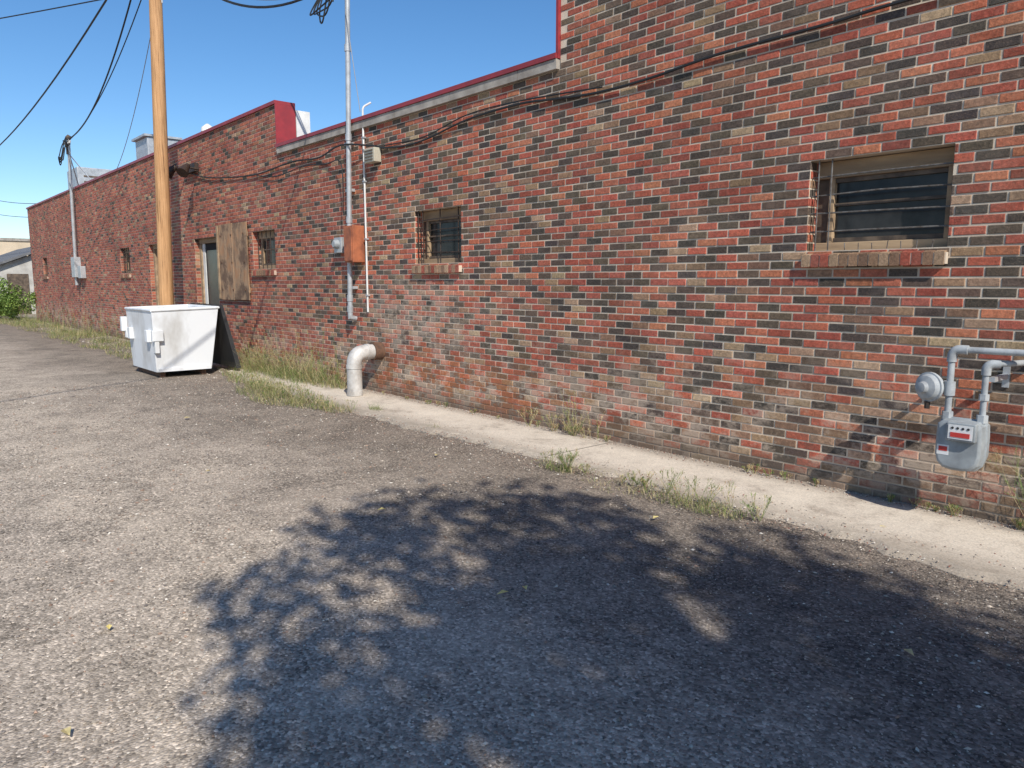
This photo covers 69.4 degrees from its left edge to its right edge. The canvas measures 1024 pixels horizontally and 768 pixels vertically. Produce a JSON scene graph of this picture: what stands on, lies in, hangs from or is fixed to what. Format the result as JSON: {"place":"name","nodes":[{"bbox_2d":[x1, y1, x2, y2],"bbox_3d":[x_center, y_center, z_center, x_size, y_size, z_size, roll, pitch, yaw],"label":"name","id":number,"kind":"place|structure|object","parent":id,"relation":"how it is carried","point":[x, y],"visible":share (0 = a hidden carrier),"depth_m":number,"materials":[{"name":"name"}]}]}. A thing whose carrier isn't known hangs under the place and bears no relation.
{"place":"outdoors","nodes":[
{"label":"outdoors","id":0,"kind":"place"},
{"bbox_2d":[0,241,29,255],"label":"walls","id":1,"kind":"structure","parent":0,"point":[7,246],"depth_m":54.57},
{"bbox_2d":[0,238,29,240],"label":"parapet","id":2,"kind":"structure","parent":1,"relation":"on","point":[12,239],"depth_m":54.55,"materials":[{"name":"concrete"}]},
{"bbox_2d":[67,167,111,188],"bbox_3d":[-15.890,-6.846,28.022,1.200,2.390,1.710,-7,10,-41],"label":"rooftop air unit","id":3,"kind":"object","parent":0,"point":[91,173],"visible":0.23,"depth_m":27.15,"materials":[{"name":"metal"}]},
{"bbox_2d":[131,133,181,158],"bbox_3d":[-9.669,-5.632,20.276,0.960,2.100,1.200,-7,10,-41],"label":"rooftop air unit","id":4,"kind":"object","parent":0,"point":[144,142],"visible":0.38,"depth_m":19.80,"materials":[{"name":"metal"}]},
{"bbox_2d":[201,124,211,130],"bbox_3d":[-7.005,-5.039,17.144,0.292,1.900,0.300,-7,10,-41],"label":"roof vent","id":5,"kind":"object","parent":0,"point":[205,127],"visible":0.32,"depth_m":16.92,"materials":[{"name":"white metal"}]},
{"bbox_2d":[0,0,555,238],"label":"sky","id":6,"kind":"structure","parent":0,"point":[224,61],"materials":[{"name":"blue"}]},
{"bbox_2d":[295,110,309,136],"bbox_3d":[-3.704,-4.134,12.928,0.255,1.160,0.320,-7,10,-41],"label":"white return panel","id":7,"kind":"object","parent":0,"point":[302,122],"visible":0.29,"depth_m":12.75,"materials":[{"name":"white metal"}]},
{"bbox_2d":[0,314,1023,767],"bbox_3d":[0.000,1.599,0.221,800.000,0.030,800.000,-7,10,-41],"label":"ground","id":8,"kind":"structure","parent":0,"point":[32,364],"depth_m":3.63,"materials":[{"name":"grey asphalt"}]},
{"bbox_2d":[0,247,35,313],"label":"white shed","id":9,"kind":"structure","parent":8,"relation":"on","point":[15,267],"depth_m":36.79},
{"bbox_2d":[7,274,31,313],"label":"doors","id":10,"kind":"structure","parent":9,"relation":"in","point":[22,280],"depth_m":36.78,"materials":[{"name":"brown wood"}]},
{"bbox_2d":[0,276,36,318],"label":"green bush","id":11,"kind":"object","parent":8,"relation":"on","point":[10,303],"visible":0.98,"depth_m":30.99,"materials":[{"name":"green plant"}]},
{"bbox_2d":[149,0,173,304],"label":"utility pole","id":12,"kind":"object","parent":8,"relation":"on","point":[163,224],"visible":0.81,"depth_m":14.86,"materials":[{"name":"brown wood"}]},
{"bbox_2d":[0,0,359,216],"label":"overhead wires","id":13,"kind":"object","parent":12,"relation":"attached to","point":[129,4],"visible":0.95,"depth_m":17.22,"materials":[{"name":"black rubber"}]},
{"bbox_2d":[120,303,240,376],"bbox_3d":[-5.981,-0.832,13.319,1.500,1.210,1.750,-7,10,-41],"label":"dumpster","id":14,"kind":"object","parent":8,"relation":"on","point":[196,337],"visible":1,"depth_m":12.79,"materials":[{"name":"paint"}]},
{"bbox_2d":[61,417,913,735],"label":"fallen leaves","id":15,"kind":"object","parent":8,"relation":"on","point":[67,731],"visible":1,"depth_m":3.23,"materials":[{"name":"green plant"}]},
{"bbox_2d":[0,302,1023,529],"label":"weeds","id":16,"kind":"object","parent":8,"relation":"on","point":[266,388],"visible":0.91,"depth_m":10.69,"materials":[{"name":"green plant"}]},
{"bbox_2d":[27,0,1023,526],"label":"brick courses","id":17,"kind":"object","parent":8,"relation":"on","point":[87,290],"visible":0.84,"depth_m":6.72,"materials":[{"name":"red brick"}]},
{"bbox_2d":[153,245,158,305],"bbox_3d":[-8.671,-2.192,18.411,0.100,2.513,0.894,-7,10,-41],"label":"door","id":18,"kind":"structure","parent":17,"relation":"in","point":[156,271],"depth_m":18.57,"materials":[{"name":"brown wood"}]},
{"bbox_2d":[169,162,198,178],"bbox_3d":[-6.933,-4.457,15.509,0.478,0.364,1.207,-7,10,-41],"label":"security floodlight","id":19,"kind":"object","parent":17,"relation":"attached to","point":[185,170],"visible":0.91,"depth_m":15.32,"materials":[{"name":"metal"}]},
{"bbox_2d":[199,237,219,304],"bbox_3d":[-6.319,-1.826,15.758,0.100,2.513,1.324,-7,10,-41],"label":"door","id":20,"kind":"structure","parent":17,"relation":"in","point":[214,298],"depth_m":15.77,"materials":[{"name":"grey metal"}]},
{"bbox_2d":[202,244,208,303],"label":"door stiles","id":21,"kind":"object","parent":20,"relation":"attached to","point":[205,273],"depth_m":16.02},
{"bbox_2d":[215,226,250,297],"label":"battens","id":22,"kind":"object","parent":17,"relation":"attached to","point":[218,262],"visible":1,"depth_m":14.84,"materials":[{"name":"brown wood"}]},
{"bbox_2d":[361,102,370,311],"bbox_3d":[-2.043,-2.508,10.567,0.155,2.942,0.060,-7,10,-41],"label":"thin white pipe","id":23,"kind":"object","parent":17,"relation":"attached to","point":[365,181],"visible":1,"depth_m":10.53,"materials":[{"name":"metal"}]},
{"bbox_2d":[364,147,380,163],"bbox_3d":[-1.928,-3.147,10.198,0.126,0.190,0.270,-7,10,-41],"label":"wall vent box","id":24,"kind":"object","parent":17,"relation":"attached to","point":[372,155],"visible":1,"depth_m":10.12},
{"bbox_2d":[27,0,1023,521],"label":"mortar backing","id":25,"kind":"object","parent":8,"relation":"on","point":[563,58],"visible":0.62,"depth_m":6.60,"materials":[{"name":"grey concrete"}]},
{"bbox_2d":[58,135,90,284],"bbox_3d":[-14.023,-5.547,23.725,0.822,4.718,2.060,-7,10,-41],"label":"electrical riser","id":26,"kind":"object","parent":25,"relation":"attached to","point":[78,270],"visible":0.97,"depth_m":23.70,"materials":[{"name":"metal"}]},
{"bbox_2d":[123,248,129,272],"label":"security bars","id":27,"kind":"object","parent":25,"relation":"attached to","point":[125,260],"visible":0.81,"depth_m":20.23,"materials":[{"name":"metal"}]},
{"bbox_2d":[125,249,130,272],"bbox_3d":[-10.433,-3.376,20.280,0.070,0.673,0.940,-7,10,-41],"label":"frame","id":28,"kind":"object","parent":25,"relation":"on","point":[126,261],"visible":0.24,"depth_m":20.51,"materials":[{"name":"brown wood"}]},
{"bbox_2d":[216,221,249,299],"bbox_3d":[-5.416,-2.368,14.354,0.022,1.470,1.500,-7,10,-41],"label":"plywood sheet","id":29,"kind":"object","parent":25,"relation":"attached to","point":[233,248],"visible":1,"depth_m":14.28,"materials":[{"name":"brown wood"}]},
{"bbox_2d":[257,229,275,268],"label":"security bars","id":30,"kind":"object","parent":25,"relation":"attached to","point":[266,249],"visible":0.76,"depth_m":13.37,"materials":[{"name":"metal"}]},
{"bbox_2d":[259,231,275,268],"bbox_3d":[-4.351,-2.430,13.421,0.070,0.673,0.970,-7,10,-41],"label":"frame","id":31,"kind":"object","parent":25,"relation":"on","point":[264,237],"visible":0.41,"depth_m":13.58,"materials":[{"name":"brown wood"}]},
{"bbox_2d":[260,238,275,264],"bbox_3d":[-4.366,-2.404,13.456,0.048,0.485,0.905,-7,10,-41],"label":"sash","id":32,"kind":"object","parent":31,"relation":"attached to","point":[268,239],"visible":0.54,"depth_m":13.54,"materials":[{"name":"grey metal"}]},
{"bbox_2d":[264,240,275,263],"bbox_3d":[-4.317,-2.399,13.403,0.001,0.540,0.860,-7,10,-41],"label":"glass","id":33,"kind":"object","parent":31,"relation":"in","point":[269,251],"visible":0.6,"depth_m":13.52,"materials":[{"name":"grey glass"}]},
{"bbox_2d":[26,0,560,208],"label":"red metal trim","id":34,"kind":"structure","parent":25,"relation":"attached to","point":[285,125],"depth_m":12.26,"materials":[{"name":"red metal"}]},
{"bbox_2d":[309,0,364,320],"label":"electrical service mast","id":35,"kind":"object","parent":25,"relation":"attached to","point":[350,244],"visible":1,"depth_m":10.59,"materials":[{"name":"metal"}]},
{"bbox_2d":[343,227,352,260],"bbox_3d":[-2.357,-2.011,10.633,0.015,0.480,0.220,-7,10,-41],"label":"box door","id":36,"kind":"structure","parent":35,"relation":"in","point":[347,230],"depth_m":10.62,"materials":[{"name":"orange metal"}]},
{"bbox_2d":[277,58,560,153],"bbox_3d":[-1.615,-3.605,10.104,0.385,0.097,6.684,-7,10,-41],"label":"coping","id":37,"kind":"object","parent":25,"relation":"on","point":[546,67],"visible":0.42,"depth_m":9.02,"materials":[{"name":"metal"}]},
{"bbox_2d":[417,206,460,263],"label":"security bars","id":38,"kind":"object","parent":25,"relation":"attached to","point":[440,229],"visible":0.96,"depth_m":9.41,"materials":[{"name":"metal"}]},
{"bbox_2d":[424,208,460,263],"bbox_3d":[-0.834,-1.883,9.455,0.070,0.673,0.990,-7,10,-41],"label":"frame","id":39,"kind":"object","parent":25,"relation":"on","point":[444,213],"visible":0.41,"depth_m":9.53,"materials":[{"name":"brown wood"}]},
{"bbox_2d":[424,218,460,258],"bbox_3d":[-0.848,-1.857,9.489,0.048,0.485,0.925,-7,10,-41],"label":"sash","id":40,"kind":"object","parent":39,"relation":"attached to","point":[425,237],"visible":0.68,"depth_m":9.58,"materials":[{"name":"black metal"}]},
{"bbox_2d":[431,221,460,255],"bbox_3d":[-0.799,-1.852,9.436,0.001,0.540,0.880,-7,10,-41],"label":"glass","id":41,"kind":"object","parent":39,"relation":"attached to","point":[448,246],"visible":0.4,"depth_m":9.49,"materials":[{"name":"black glass"}]},
{"bbox_2d":[177,0,911,212],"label":"wall cable","id":42,"kind":"object","parent":25,"relation":"attached to","point":[734,49],"depth_m":7.45,"materials":[{"name":"black rubber"}]},
{"bbox_2d":[809,159,953,250],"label":"security bars","id":43,"kind":"object","parent":25,"relation":"attached to","point":[817,196],"visible":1,"depth_m":5.41,"materials":[{"name":"metal"}]},
{"bbox_2d":[816,147,954,250],"bbox_3d":[2.730,-1.329,5.436,0.070,0.673,0.990,-7,10,-41],"label":"frame","id":44,"kind":"object","parent":25,"relation":"on","point":[932,156],"visible":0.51,"depth_m":5.38,"materials":[{"name":"brown wood"}]},
{"bbox_2d":[816,167,948,242],"bbox_3d":[2.716,-1.303,5.470,0.048,0.485,0.925,-7,10,-41],"label":"sash","id":45,"kind":"object","parent":44,"relation":"attached to","point":[823,204],"visible":0.91,"depth_m":5.50,"materials":[{"name":"black metal"}]},
{"bbox_2d":[834,172,947,237],"bbox_3d":[2.765,-1.298,5.417,0.001,0.540,0.880,-7,10,-41],"label":"glass","id":46,"kind":"object","parent":44,"relation":"attached to","point":[894,218],"visible":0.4,"depth_m":5.40,"materials":[{"name":"black glass"}]},
{"bbox_2d":[915,345,1023,471],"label":"gas meter","id":47,"kind":"object","parent":25,"relation":"attached to","point":[962,444],"visible":1,"depth_m":4.71,"materials":[{"name":"grey paint"}]},
{"bbox_2d":[228,368,1023,590],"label":"concrete pavement","id":48,"kind":"structure","parent":0,"point":[967,536],"depth_m":5.62,"materials":[{"name":"beige concrete"}]},
{"bbox_2d":[346,342,385,395],"bbox_3d":[-2.084,-0.218,10.483,0.564,0.728,0.256,-7,10,-41],"label":"vent pipe elbow","id":49,"kind":"object","parent":48,"relation":"on","point":[357,355],"visible":1,"depth_m":10.32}
]}

